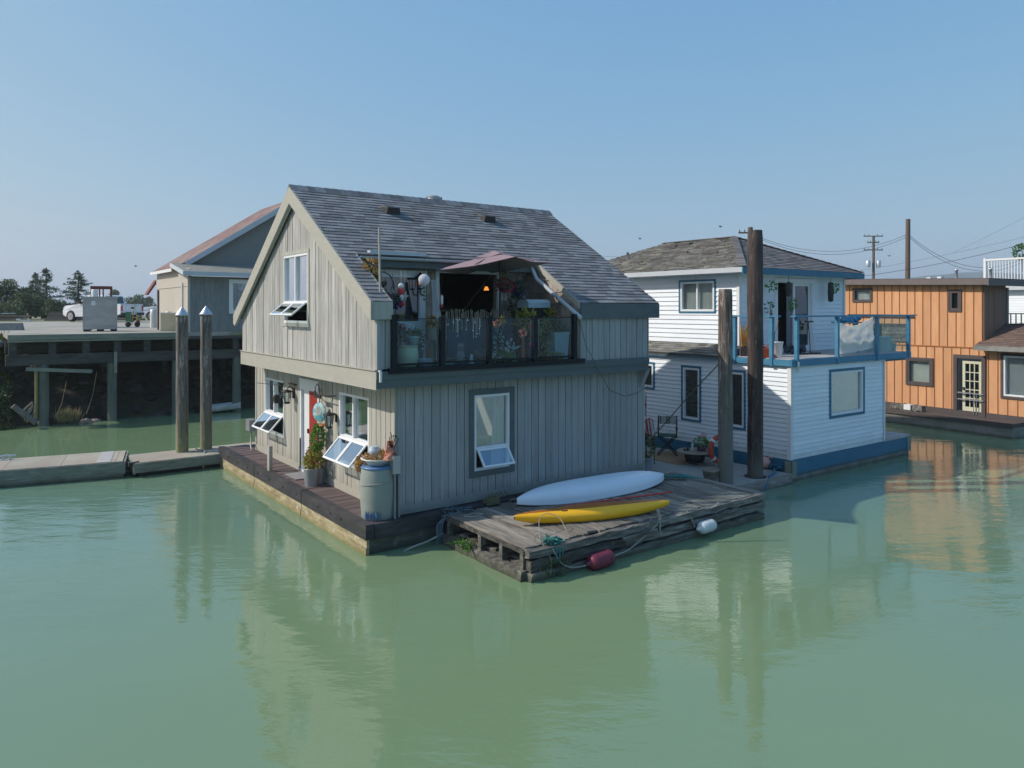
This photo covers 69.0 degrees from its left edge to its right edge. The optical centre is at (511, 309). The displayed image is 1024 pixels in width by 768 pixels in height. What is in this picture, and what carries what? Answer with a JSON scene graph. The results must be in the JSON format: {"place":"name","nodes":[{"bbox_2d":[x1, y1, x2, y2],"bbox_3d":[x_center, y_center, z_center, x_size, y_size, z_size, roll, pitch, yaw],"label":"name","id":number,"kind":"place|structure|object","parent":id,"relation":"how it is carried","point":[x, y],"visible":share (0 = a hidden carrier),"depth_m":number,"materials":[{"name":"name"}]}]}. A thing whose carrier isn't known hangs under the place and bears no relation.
{"place":"outdoors","nodes":[
{"label":"outdoors","id":0,"kind":"place"},
{"bbox_2d":[0,313,148,321],"bbox_3d":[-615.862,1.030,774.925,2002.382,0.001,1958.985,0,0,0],"label":"ground","id":1,"kind":"structure","parent":0,"point":[37,319],"depth_m":68.12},
{"bbox_2d":[0,279,18,314],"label":"hedge tree","id":2,"kind":"object","parent":1,"relation":"on","point":[6,288],"visible":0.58,"depth_m":72.88,"materials":[{"name":"green plant"}]},
{"bbox_2d":[0,299,25,314],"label":"hedge tree","id":3,"kind":"object","parent":1,"relation":"on","point":[12,306],"visible":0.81,"depth_m":69.85,"materials":[{"name":"green plant"}]},
{"bbox_2d":[6,286,33,314],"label":"hedge tree","id":4,"kind":"object","parent":1,"relation":"on","point":[25,289],"visible":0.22,"depth_m":73.11,"materials":[{"name":"green plant"}]},
{"bbox_2d":[13,291,45,318],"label":"hedge tree","id":5,"kind":"object","parent":1,"relation":"on","point":[26,299],"visible":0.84,"depth_m":71.88,"materials":[{"name":"green plant"}]},
{"bbox_2d":[33,268,67,314],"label":"spruce tree","id":6,"kind":"object","parent":1,"relation":"on","point":[45,281],"visible":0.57,"depth_m":74.86,"materials":[{"name":"green plant"}]},
{"bbox_2d":[41,298,68,314],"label":"hedge tree","id":7,"kind":"object","parent":1,"relation":"on","point":[55,305],"visible":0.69,"depth_m":71.67,"materials":[{"name":"green plant"}]},
{"bbox_2d":[44,312,79,320],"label":"lumber stack","id":8,"kind":"object","parent":1,"relation":"on","point":[54,316],"visible":0.6,"depth_m":59.87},
{"bbox_2d":[59,270,93,304],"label":"spruce tree","id":9,"kind":"object","parent":1,"relation":"on","point":[82,283],"visible":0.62,"depth_m":75.77,"materials":[{"name":"green plant"}]},
{"bbox_2d":[863,234,882,278],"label":"utility pole","id":10,"kind":"object","parent":1,"relation":"on","point":[868,262],"visible":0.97,"depth_m":99.86,"materials":[{"name":"brown wood"}]},
{"bbox_2d":[905,219,909,278],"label":"utility pole","id":11,"kind":"object","parent":1,"relation":"on","point":[907,253],"visible":0.6,"depth_m":59.86,"materials":[{"name":"brown wood"}]},
{"bbox_2d":[0,321,156,333],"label":"gravel lot","id":12,"kind":"structure","parent":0,"point":[51,326],"depth_m":42.72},
{"bbox_2d":[0,323,24,330],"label":"concrete block","id":13,"kind":"structure","parent":12,"relation":"on","point":[11,326],"depth_m":34.86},
{"bbox_2d":[0,313,30,320],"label":"lumber stack","id":14,"kind":"object","parent":12,"relation":"on","point":[13,317],"visible":1,"depth_m":57.27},
{"bbox_2d":[62,295,143,321],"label":"pickup truck","id":15,"kind":"object","parent":12,"relation":"on","point":[72,313],"visible":0.45,"depth_m":57.49,"materials":[{"name":"white metal"}]},
{"bbox_2d":[0,334,254,425],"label":"bank","id":16,"kind":"structure","parent":0,"point":[153,375],"depth_m":30.23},
{"bbox_2d":[0,373,13,429],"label":"bank brambles","id":17,"kind":"object","parent":16,"relation":"on","point":[3,398],"visible":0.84,"depth_m":27.29,"materials":[{"name":"green plant"}]},
{"bbox_2d":[0,330,15,429],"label":"bank grass","id":18,"kind":"structure","parent":16,"relation":"on","point":[3,374],"depth_m":28.27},
{"bbox_2d":[11,404,37,424],"bbox_3d":[-17.527,3.786,26.782,0.836,0.812,0.196,0,0,-36],"label":"drift log","id":19,"kind":"object","parent":16,"relation":"on","point":[24,414],"visible":1,"depth_m":26.72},
{"bbox_2d":[3,330,241,426],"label":"timber wharf","id":20,"kind":"structure","parent":16,"relation":"on","point":[51,344],"depth_m":28.85,"materials":[{"name":"grey wood"}]},
{"bbox_2d":[82,297,117,331],"bbox_3d":[-17.620,0.205,31.900,1.320,1.470,0.960,0,0,-27],"label":"steel box","id":21,"kind":"object","parent":20,"relation":"on","point":[99,313],"visible":0.97,"depth_m":31.49,"materials":[{"name":"grey metal"}]},
{"bbox_2d":[160,311,176,330],"bbox_3d":[-14.720,0.515,31.900,0.640,0.850,0.640,0,0,-24],"label":"plastic tote","id":22,"kind":"object","parent":20,"relation":"on","point":[167,320],"visible":0.94,"depth_m":31.63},
{"bbox_2d":[144,203,280,335],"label":"shed","id":23,"kind":"structure","parent":20,"relation":"on","point":[189,285],"depth_m":32.36,"materials":[{"name":"grey wood"}]},
{"bbox_2d":[229,279,247,313],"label":"window","id":24,"kind":"structure","parent":23,"relation":"in","point":[236,287],"depth_m":31.59,"materials":[{"name":"white glass"}]},
{"bbox_2d":[0,347,254,425],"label":"riprap","id":25,"kind":"object","parent":16,"relation":"on","point":[101,401],"visible":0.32,"depth_m":30.14,"materials":[{"name":"stone"}]},
{"bbox_2d":[0,408,1023,767],"bbox_3d":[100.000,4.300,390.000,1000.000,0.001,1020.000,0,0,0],"label":"water","id":26,"kind":"structure","parent":0,"point":[866,616],"depth_m":9.88,"materials":[{"name":"liquid"}]},
{"bbox_2d":[0,450,128,487],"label":"dock section","id":27,"kind":"object","parent":26,"relation":"in","point":[28,471],"visible":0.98,"depth_m":18.68,"materials":[{"name":"grey wood"}]},
{"bbox_2d":[51,405,84,423],"bbox_3d":[-16.558,3.877,27.783,0.742,0.745,1.097,0,0,42],"label":"reed tuft","id":28,"kind":"object","parent":26,"relation":"on","point":[65,415],"visible":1,"depth_m":27.72,"materials":[{"name":"green plant"}]},
{"bbox_2d":[175,307,188,452],"bbox_3d":[-9.100,2.857,20.540,0.366,5.885,0.366,0,0,0],"label":"mooring pile","id":29,"kind":"object","parent":26,"relation":"in","point":[182,410],"visible":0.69,"depth_m":20.41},
{"bbox_2d":[123,442,254,475],"bbox_3d":[-8.475,4.253,20.649,4.229,0.695,1.379,0,0,-36],"label":"dock section","id":30,"kind":"object","parent":26,"relation":"in","point":[145,464],"visible":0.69,"depth_m":19.75,"materials":[{"name":"concrete"}]},
{"bbox_2d":[199,306,212,449],"bbox_3d":[-8.600,2.848,20.930,0.354,5.905,0.354,0,0,0],"label":"mooring pile","id":31,"kind":"object","parent":26,"relation":"in","point":[205,379],"visible":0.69,"depth_m":20.81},
{"bbox_2d":[212,402,240,411],"bbox_3d":[-12.000,4.090,31.200,1.250,0.340,0.600,0,0,-36],"label":"skiff","id":32,"kind":"object","parent":26,"relation":"on","point":[223,407],"visible":0.93,"depth_m":31.02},
{"bbox_2d":[218,184,658,555],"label":"float house","id":33,"kind":"structure","parent":26,"relation":"on","point":[314,307],"depth_m":15.87,"materials":[{"name":"grey wood"}]},
{"bbox_2d":[252,377,283,437],"bbox_3d":[-6.147,2.470,18.792,0.444,1.400,1.430,0,0,-36],"label":"window","id":34,"kind":"structure","parent":33,"relation":"in","point":[273,413],"depth_m":18.89,"materials":[{"name":"white plastic"}]},
{"bbox_2d":[269,252,306,322],"bbox_3d":[-4.850,-0.450,16.201,0.429,1.500,1.480,0,0,-36],"label":"window","id":35,"kind":"structure","parent":33,"relation":"in","point":[294,266],"depth_m":16.31,"materials":[{"name":"white plastic"}]},
{"bbox_2d":[304,390,308,466],"bbox_3d":[-4.759,2.800,17.257,0.070,1.880,0.350,0,0,-36],"label":"door","id":36,"kind":"structure","parent":33,"relation":"in","point":[306,393],"depth_m":17.25,"materials":[{"name":"white paint"}]},
{"bbox_2d":[309,391,316,464],"bbox_3d":[-4.455,2.800,16.860,0.035,1.880,0.630,0,0,-36],"label":"red door","id":37,"kind":"structure","parent":33,"relation":"in","point":[312,400],"depth_m":16.99,"materials":[{"name":"paint"}]},
{"bbox_2d":[301,443,325,486],"bbox_3d":[-4.268,3.296,16.089,0.516,0.948,0.716,0,0,0],"label":"zinc planter","id":38,"kind":"object","parent":33,"relation":"on","point":[314,475],"visible":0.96,"depth_m":15.86,"materials":[{"name":"grey metal"}]},
{"bbox_2d":[309,423,325,467],"bbox_3d":[-4.180,3.119,16.021,0.363,1.363,0.465,0,0,0],"label":"climbing plant","id":39,"kind":"object","parent":38,"relation":"in","point":[315,432],"visible":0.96,"depth_m":15.97,"materials":[{"name":"green plant"}]},
{"bbox_2d":[313,384,335,398],"bbox_3d":[-4.155,1.756,16.157,0.226,0.309,1.186,0,0,-36],"label":"iron bracket","id":40,"kind":"object","parent":33,"relation":"attached to","point":[316,395],"visible":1,"depth_m":15.95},
{"bbox_2d":[313,388,325,421],"bbox_3d":[-4.148,2.065,16.048,0.420,0.730,0.028,0,0,34],"label":"hanging disc","id":41,"kind":"object","parent":40,"relation":"hanging from","point":[319,409],"visible":0.93,"depth_m":16.04,"materials":[{"name":"glass"}]},
{"bbox_2d":[322,392,368,468],"bbox_3d":[-3.330,2.470,14.944,0.478,1.480,1.410,0,0,-36],"label":"window","id":42,"kind":"structure","parent":33,"relation":"in","point":[352,424],"depth_m":15.06,"materials":[{"name":"white plastic"}]},
{"bbox_2d":[359,463,393,521],"bbox_3d":[-2.436,3.292,13.509,0.666,0.955,0.666,0,0,0],"label":"rain barrel","id":43,"kind":"object","parent":33,"relation":"on","point":[376,484],"visible":0.8,"depth_m":13.24,"materials":[{"name":"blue plastic"}]},
{"bbox_2d":[354,448,388,473],"bbox_3d":[-2.498,2.761,13.507,0.752,0.496,0.624,0,0,0],"label":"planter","id":44,"kind":"object","parent":43,"relation":"on","point":[370,460],"visible":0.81,"depth_m":13.43,"materials":[{"name":"white metal"}]},
{"bbox_2d":[382,432,398,460],"bbox_3d":[-2.202,2.474,13.483,0.300,0.548,0.460,0,0,-14],"label":"orange cloth bundle","id":45,"kind":"object","parent":44,"relation":"on","point":[390,452],"visible":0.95,"depth_m":13.39,"materials":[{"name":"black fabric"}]},
{"bbox_2d":[377,273,420,324],"bbox_3d":[-2.323,-0.205,15.393,1.040,1.050,0.080,0,0,-36],"label":"window","id":46,"kind":"structure","parent":33,"relation":"in","point":[409,313],"depth_m":15.51,"materials":[{"name":"glass"}]},
{"bbox_2d":[397,345,418,366],"bbox_3d":[-1.933,0.878,13.805,0.410,0.420,0.410,0,0,0],"label":"glazed planter","id":47,"kind":"object","parent":33,"relation":"on","point":[407,353],"visible":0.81,"depth_m":13.64,"materials":[{"name":"teal ceramic"}]},
{"bbox_2d":[405,324,420,344],"bbox_3d":[-1.841,0.463,13.872,0.311,0.400,0.299,0,0,29],"label":"flower pot","id":48,"kind":"object","parent":47,"relation":"on","point":[413,340],"visible":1,"depth_m":13.80,"materials":[{"name":"ceramic"}]},
{"bbox_2d":[425,314,437,361],"bbox_3d":[-1.598,0.590,14.799,0.253,0.997,0.284,0,0,35],"label":"dried arrangement","id":49,"kind":"object","parent":33,"relation":"on","point":[431,333],"visible":0.93,"depth_m":14.74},
{"bbox_2d":[431,280,440,320],"bbox_3d":[-1.534,-0.175,15.281,0.267,0.850,0.059,0,0,-36],"label":"gathered curtain","id":50,"kind":"object","parent":33,"relation":"hanging from","point":[436,312],"visible":0.88,"depth_m":15.24,"materials":[{"name":"white fabric"}]},
{"bbox_2d":[445,309,511,360],"bbox_3d":[-0.683,0.540,15.774,1.690,1.100,0.085,0,0,-36],"label":"reed screen","id":51,"kind":"object","parent":33,"relation":"on","point":[471,344],"visible":0.76,"depth_m":15.61,"materials":[{"name":"grey wicker"}]},
{"bbox_2d":[469,386,514,478],"bbox_3d":[-0.336,2.435,14.774,1.100,1.730,0.357,0,0,-36],"label":"window","id":52,"kind":"structure","parent":33,"relation":"in","point":[509,392],"depth_m":14.84,"materials":[{"name":"white plastic"}]},
{"bbox_2d":[437,251,550,358],"bbox_3d":[-0.352,-0.072,15.678,1.797,2.320,1.812,0,0,26],"label":"parasol","id":53,"kind":"object","parent":33,"relation":"on","point":[500,261],"visible":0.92,"depth_m":15.71,"materials":[{"name":"fabric"}]},
{"bbox_2d":[483,491,508,505],"bbox_3d":[-0.295,3.695,14.616,0.560,0.210,0.160,0,0,-36],"label":"rope coil","id":54,"kind":"object","parent":33,"relation":"on","point":[491,500],"visible":0.99,"depth_m":14.50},
{"bbox_2d":[492,314,516,362],"bbox_3d":[-0.168,0.608,15.169,0.590,1.038,0.259,0,0,-36],"label":"flower sculpture","id":55,"kind":"object","parent":33,"relation":"on","point":[499,324],"visible":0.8,"depth_m":15.10,"materials":[{"name":"plant"}]},
{"bbox_2d":[494,269,514,293],"bbox_3d":[-0.169,-0.571,15.735,0.451,0.538,0.439,0,0,-28],"label":"hanging basket","id":56,"kind":"object","parent":33,"relation":"hanging from","point":[503,286],"visible":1,"depth_m":15.66,"materials":[{"name":"metal"}]},
{"bbox_2d":[507,293,523,350],"bbox_3d":[0.092,0.248,16.784,0.436,1.405,0.362,0,0,-24],"label":"balcony plant","id":57,"kind":"object","parent":33,"relation":"on","point":[511,312],"visible":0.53,"depth_m":16.77,"materials":[{"name":"green plant"}]},
{"bbox_2d":[510,273,528,296],"bbox_3d":[0.153,-0.546,15.947,0.469,0.588,0.475,0,0,0],"label":"hanging basket","id":58,"kind":"object","parent":33,"relation":"hanging from","point":[519,291],"visible":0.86,"depth_m":15.87,"materials":[{"name":"metal"}]},
{"bbox_2d":[511,306,539,353],"bbox_3d":[0.286,0.431,15.661,0.600,1.039,0.518,0,0,-43],"label":"leafy palm","id":59,"kind":"object","parent":33,"relation":"on","point":[518,322],"visible":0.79,"depth_m":15.64,"materials":[{"name":"green plant"}]},
{"bbox_2d":[517,299,550,357],"bbox_3d":[0.482,0.438,16.393,0.620,1.300,0.400,0,0,-36],"label":"barbecue","id":60,"kind":"object","parent":33,"relation":"on","point":[538,306],"visible":0.54,"depth_m":16.27,"materials":[{"name":"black metal"}]},
{"bbox_2d":[538,318,553,356],"bbox_3d":[0.703,0.615,15.699,0.366,0.870,0.293,0,0,0],"label":"balcony vine","id":61,"kind":"object","parent":33,"relation":"on","point":[545,343],"visible":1,"depth_m":15.69,"materials":[{"name":"green plant"}]},
{"bbox_2d":[546,332,569,359],"bbox_3d":[0.981,0.788,15.969,0.420,0.600,0.315,0,0,-36],"label":"plastic bin","id":62,"kind":"object","parent":33,"relation":"on","point":[560,342],"visible":0.68,"depth_m":15.85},
{"bbox_2d":[539,316,565,338],"bbox_3d":[0.832,0.567,15.969,0.668,0.866,0.510,0,0,0],"label":"balcony shrub","id":63,"kind":"object","parent":62,"relation":"in","point":[555,325],"visible":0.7,"depth_m":15.90,"materials":[{"name":"green plant"}]},
{"bbox_2d":[586,549,615,570],"bbox_3d":[1.475,4.170,12.392,0.630,0.295,0.282,0,0,-36],"label":"boat fender","id":64,"kind":"object","parent":26,"relation":"on","point":[604,558],"visible":1,"depth_m":12.28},
{"bbox_2d":[441,472,766,582],"bbox_3d":[1.979,4.145,14.546,6.348,0.810,2.688,0,0,-36],"label":"work raft","id":65,"kind":"object","parent":26,"relation":"on","point":[506,544],"visible":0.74,"depth_m":13.30,"materials":[{"name":"grey wood"}]},
{"bbox_2d":[436,504,473,544],"bbox_3d":[-1.052,3.991,13.802,0.720,0.680,0.410,0,0,-9],"label":"tangled rope","id":66,"kind":"object","parent":65,"relation":"on","point":[442,520],"visible":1,"depth_m":13.65,"materials":[{"name":"blue fabric"}]},
{"bbox_2d":[445,536,475,553],"bbox_3d":[-0.840,4.115,13.032,0.320,0.290,0.819,0,0,-38],"label":"weed tuft","id":67,"kind":"object","parent":65,"relation":"on","point":[459,542],"visible":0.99,"depth_m":13.05,"materials":[{"name":"green plant"}]},
{"bbox_2d":[538,534,564,561],"bbox_3d":[0.635,3.889,12.136,0.449,0.386,0.330,0,0,0],"label":"tangled rope","id":68,"kind":"object","parent":65,"relation":"on","point":[554,541],"visible":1,"depth_m":12.06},
{"bbox_2d":[533,556,583,584],"bbox_3d":[0.723,4.172,11.965,1.030,0.450,0.221,0,0,-35],"label":"weed tuft","id":69,"kind":"object","parent":65,"relation":"hanging from","point":[547,571],"visible":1,"depth_m":11.90,"materials":[{"name":"green plant"}]},
{"bbox_2d":[516,471,663,505],"bbox_3d":[1.716,3.630,15.351,3.910,0.350,0.848,0,0,-33],"label":"canoe","id":70,"kind":"object","parent":65,"relation":"on","point":[592,488],"visible":1,"depth_m":14.92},
{"bbox_2d":[512,499,669,522],"bbox_3d":[1.482,3.675,13.507,3.129,0.255,0.478,0,0,-19],"label":"kayak","id":71,"kind":"object","parent":65,"relation":"on","point":[597,511],"visible":0.98,"depth_m":13.34,"materials":[{"name":"yellow plastic"}]},
{"bbox_2d":[556,491,672,506],"bbox_3d":[2.075,3.770,14.772,2.746,0.032,0.032,0,0,-26],"label":"paddle shaft","id":72,"kind":"object","parent":65,"relation":"on","point":[623,498],"visible":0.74,"depth_m":14.86,"materials":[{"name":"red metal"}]},
{"bbox_2d":[696,519,716,533],"bbox_3d":[3.673,4.100,14.062,0.550,0.248,0.242,0,0,-36],"label":"boat fender","id":73,"kind":"object","parent":65,"relation":"hanging from","point":[706,526],"visible":1,"depth_m":13.96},
{"bbox_2d":[645,445,791,490],"bbox_3d":[2.318,4.370,21.672,3.481,0.660,10.782,0,0,-36],"label":"concrete float","id":74,"kind":"object","parent":26,"relation":"on","point":[741,478],"visible":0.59,"depth_m":18.36,"materials":[{"name":"grey concrete"}]},
{"bbox_2d":[645,432,657,469],"bbox_3d":[3.379,3.549,18.842,0.560,1.002,0.550,0,0,-27],"label":"potted shrub","id":75,"kind":"object","parent":74,"relation":"on","point":[648,461],"visible":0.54,"depth_m":18.73,"materials":[{"name":"green plant"}]},
{"bbox_2d":[649,451,709,464],"bbox_3d":[4.409,4.043,20.276,1.250,0.010,1.450,0,0,-36],"label":"outdoor rug","id":76,"kind":"object","parent":74,"relation":"on","point":[669,457],"visible":0.57,"depth_m":20.15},
{"bbox_2d":[657,415,677,455],"bbox_3d":[4.331,3.530,20.754,0.560,1.063,0.527,0,0,12],"label":"folding chair","id":77,"kind":"object","parent":76,"relation":"on","point":[664,419],"visible":0.99,"depth_m":20.92,"materials":[{"name":"black metal"}]},
{"bbox_2d":[677,447,707,465],"bbox_3d":[4.800,3.883,19.550,0.940,0.356,0.940,0,0,0],"label":"round table","id":78,"kind":"object","parent":76,"relation":"on","point":[695,456],"visible":0.84,"depth_m":19.33,"materials":[{"name":"black metal"}]},
{"bbox_2d":[692,433,708,450],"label":"potted geranium","id":79,"kind":"object","parent":78,"relation":"on","point":[701,446],"visible":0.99,"depth_m":19.45,"materials":[{"name":"plant"}]},
{"bbox_2d":[702,467,718,480],"bbox_3d":[4.636,3.885,17.381,0.400,0.330,0.400,0,0,0],"label":"stone planter","id":80,"kind":"object","parent":74,"relation":"on","point":[710,473],"visible":0.8,"depth_m":17.25,"materials":[{"name":"grey stone"}]},
{"bbox_2d":[708,435,717,467],"bbox_3d":[5.296,3.626,18.992,0.696,0.848,0.200,0,0,-28],"label":"life ring","id":81,"kind":"object","parent":74,"relation":"on","point":[711,444],"visible":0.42,"depth_m":18.86,"materials":[{"name":"orange plastic"}]},
{"bbox_3d":[3.424,3.120,19.444,0.176,1.859,0.059,0,0,0],"label":"flag stand","id":82,"kind":"object","parent":74,"relation":"on","visible":0},
{"bbox_2d":[645,418,654,463],"bbox_3d":[3.555,3.440,19.429,0.351,1.220,0.083,0,0,0],"label":"striped towel","id":83,"kind":"object","parent":82,"relation":"hanging from","point":[649,423],"visible":0.6,"depth_m":19.40,"materials":[{"name":"red fabric"}]},
{"bbox_2d":[718,289,732,484],"bbox_3d":[4.981,2.665,17.362,0.352,6.270,0.361,0,0,0],"label":"mooring pile","id":84,"kind":"object","parent":26,"relation":"in","point":[725,396],"visible":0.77,"depth_m":17.22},
{"bbox_2d":[747,230,763,477],"bbox_3d":[5.888,1.945,18.058,0.379,7.710,0.382,0,0,0],"label":"mooring pile","id":85,"kind":"object","parent":26,"relation":"in","point":[755,349],"visible":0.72,"depth_m":17.90,"materials":[{"name":"wood"}]},
{"bbox_2d":[607,236,916,481],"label":"float house","id":86,"kind":"structure","parent":26,"relation":"on","point":[824,412],"depth_m":21.05,"materials":[{"name":"wood"}]},
{"bbox_2d":[645,362,654,389],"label":"window","id":87,"kind":"structure","parent":86,"relation":"in","point":[650,381],"depth_m":22.40,"materials":[{"name":"white plastic"}]},
{"bbox_2d":[681,365,700,422],"bbox_3d":[5.104,2.390,21.152,0.092,1.570,0.710,0,0,-36],"label":"window","id":88,"kind":"structure","parent":86,"relation":"in","point":[690,375],"depth_m":21.19,"materials":[{"name":"glass"}]},
{"bbox_2d":[679,279,715,312],"bbox_3d":[5.384,-0.370,21.533,0.152,0.960,1.340,0,0,-36],"label":"window","id":89,"kind":"structure","parent":86,"relation":"in","point":[700,297],"depth_m":21.52,"materials":[{"name":"white plastic"}]},
{"bbox_2d":[732,370,745,430],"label":"window","id":90,"kind":"structure","parent":86,"relation":"in","point":[739,376],"depth_m":19.87,"materials":[{"name":"white plastic"}]},
{"bbox_2d":[774,321,783,356],"bbox_3d":[6.935,0.772,19.532,0.360,0.953,0.356,0,0,0],"label":"plastic bucket","id":91,"kind":"object","parent":86,"relation":"on","point":[778,347],"visible":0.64,"depth_m":19.40,"materials":[{"name":"white plastic"}]},
{"bbox_2d":[786,294,791,345],"bbox_3d":[8.142,0.190,21.885,0.270,1.920,0.007,0,0,-36],"label":"screen door","id":92,"kind":"structure","parent":86,"relation":"in","point":[788,313],"depth_m":21.86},
{"bbox_2d":[785,276,798,311],"bbox_3d":[8.000,-0.431,21.237,0.386,1.078,0.287,0,0,-36],"label":"hanging planter","id":93,"kind":"object","parent":86,"relation":"hanging from","point":[788,288],"visible":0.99,"depth_m":21.18,"materials":[{"name":"black metal"}]},
{"bbox_2d":[783,343,805,353],"bbox_3d":[7.973,1.109,21.006,0.654,0.349,0.344,0,0,0],"label":"junk heap","id":94,"kind":"object","parent":86,"relation":"on","point":[790,349],"visible":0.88,"depth_m":20.92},
{"bbox_2d":[792,283,809,346],"bbox_3d":[8.616,0.190,22.191,0.860,1.920,0.040,0,0,-36],"label":"sliding door","id":95,"kind":"structure","parent":86,"relation":"in","point":[800,291],"depth_m":22.23,"materials":[{"name":"white plastic"}]},
{"bbox_2d":[828,277,839,301],"bbox_3d":[9.760,-0.595,22.518,0.398,0.750,0.304,0,0,-36],"label":"hanging planter","id":96,"kind":"object","parent":86,"relation":"hanging from","point":[831,288],"visible":1,"depth_m":22.45,"materials":[{"name":"black metal"}]},
{"bbox_2d":[831,316,861,351],"bbox_3d":[9.640,0.717,21.271,1.088,1.068,0.500,0,0,-36],"label":"blue tarpaulin","id":97,"kind":"object","parent":86,"relation":"on","point":[850,320],"visible":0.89,"depth_m":21.13,"materials":[{"name":"plastic"}]},
{"bbox_2d":[829,367,864,418],"bbox_3d":[9.031,2.240,20.183,1.750,1.300,0.152,0,0,-36],"label":"window","id":98,"kind":"structure","parent":86,"relation":"in","point":[843,383],"depth_m":20.28,"materials":[{"name":"blue glass"}]},
{"bbox_2d":[840,317,873,353],"bbox_3d":[9.404,0.695,20.377,1.880,1.010,0.104,0,0,-36],"label":"plastic sheet","id":99,"kind":"object","parent":86,"relation":"hanging from","point":[856,338],"visible":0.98,"depth_m":20.41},
{"bbox_2d":[867,336,893,351],"bbox_3d":[10.930,1.028,22.169,0.760,0.440,0.480,0,0,-36],"label":"storage tub","id":100,"kind":"object","parent":86,"relation":"on","point":[885,343],"visible":0.64,"depth_m":21.97,"materials":[{"name":"blue plastic"}]},
{"bbox_2d":[845,268,1023,438],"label":"float house","id":101,"kind":"structure","parent":26,"relation":"on","point":[961,369],"depth_m":27.09,"materials":[{"name":"wood"}]},
{"bbox_2d":[852,288,871,301],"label":"window","id":102,"kind":"structure","parent":101,"relation":"in","point":[862,295],"depth_m":30.32,"materials":[{"name":"grey glass"}]},
{"bbox_2d":[873,323,905,341],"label":"wall panel","id":103,"kind":"structure","parent":101,"relation":"attached to","point":[897,329],"depth_m":28.98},
{"bbox_2d":[890,403,925,411],"bbox_3d":[14.933,3.688,28.095,0.306,0.288,1.269,0,0,-31],"label":"driftwood log","id":104,"kind":"object","parent":101,"relation":"on","point":[906,406],"visible":0.99,"depth_m":27.99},
{"bbox_2d":[906,357,932,386],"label":"window","id":105,"kind":"structure","parent":101,"relation":"in","point":[922,368],"depth_m":28.28,"materials":[{"name":"clear glass"}]},
{"bbox_2d":[948,289,961,311],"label":"window","id":106,"kind":"structure","parent":101,"relation":"in","point":[954,295],"depth_m":27.11,"materials":[{"name":"grey glass"}]},
{"bbox_2d":[963,361,980,411],"bbox_3d":[16.425,2.810,26.595,0.110,1.900,0.650,0,0,-31],"label":"glazed door","id":107,"kind":"structure","parent":101,"relation":"in","point":[971,369],"depth_m":26.63,"materials":[{"name":"beige paint"}]},
{"bbox_2d":[1000,353,1023,399],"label":"window","id":108,"kind":"structure","parent":101,"relation":"in","point":[1011,364],"depth_m":25.55,"materials":[{"name":"white glass"}]},
{"bbox_2d":[983,257,1023,323],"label":"float house","id":109,"kind":"structure","parent":26,"relation":"on","point":[1016,299],"depth_m":33.11,"materials":[{"name":"white"}]},
{"bbox_2d":[0,0,1023,304],"label":"sky","id":110,"kind":"structure","parent":0,"point":[138,133],"materials":[{"name":"blue"}]},
{"bbox_2d":[865,272,1022,290],"bbox_3d":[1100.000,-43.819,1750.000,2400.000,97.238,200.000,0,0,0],"label":"hills","id":111,"kind":"structure","parent":0,"point":[971,275],"depth_m":1789.94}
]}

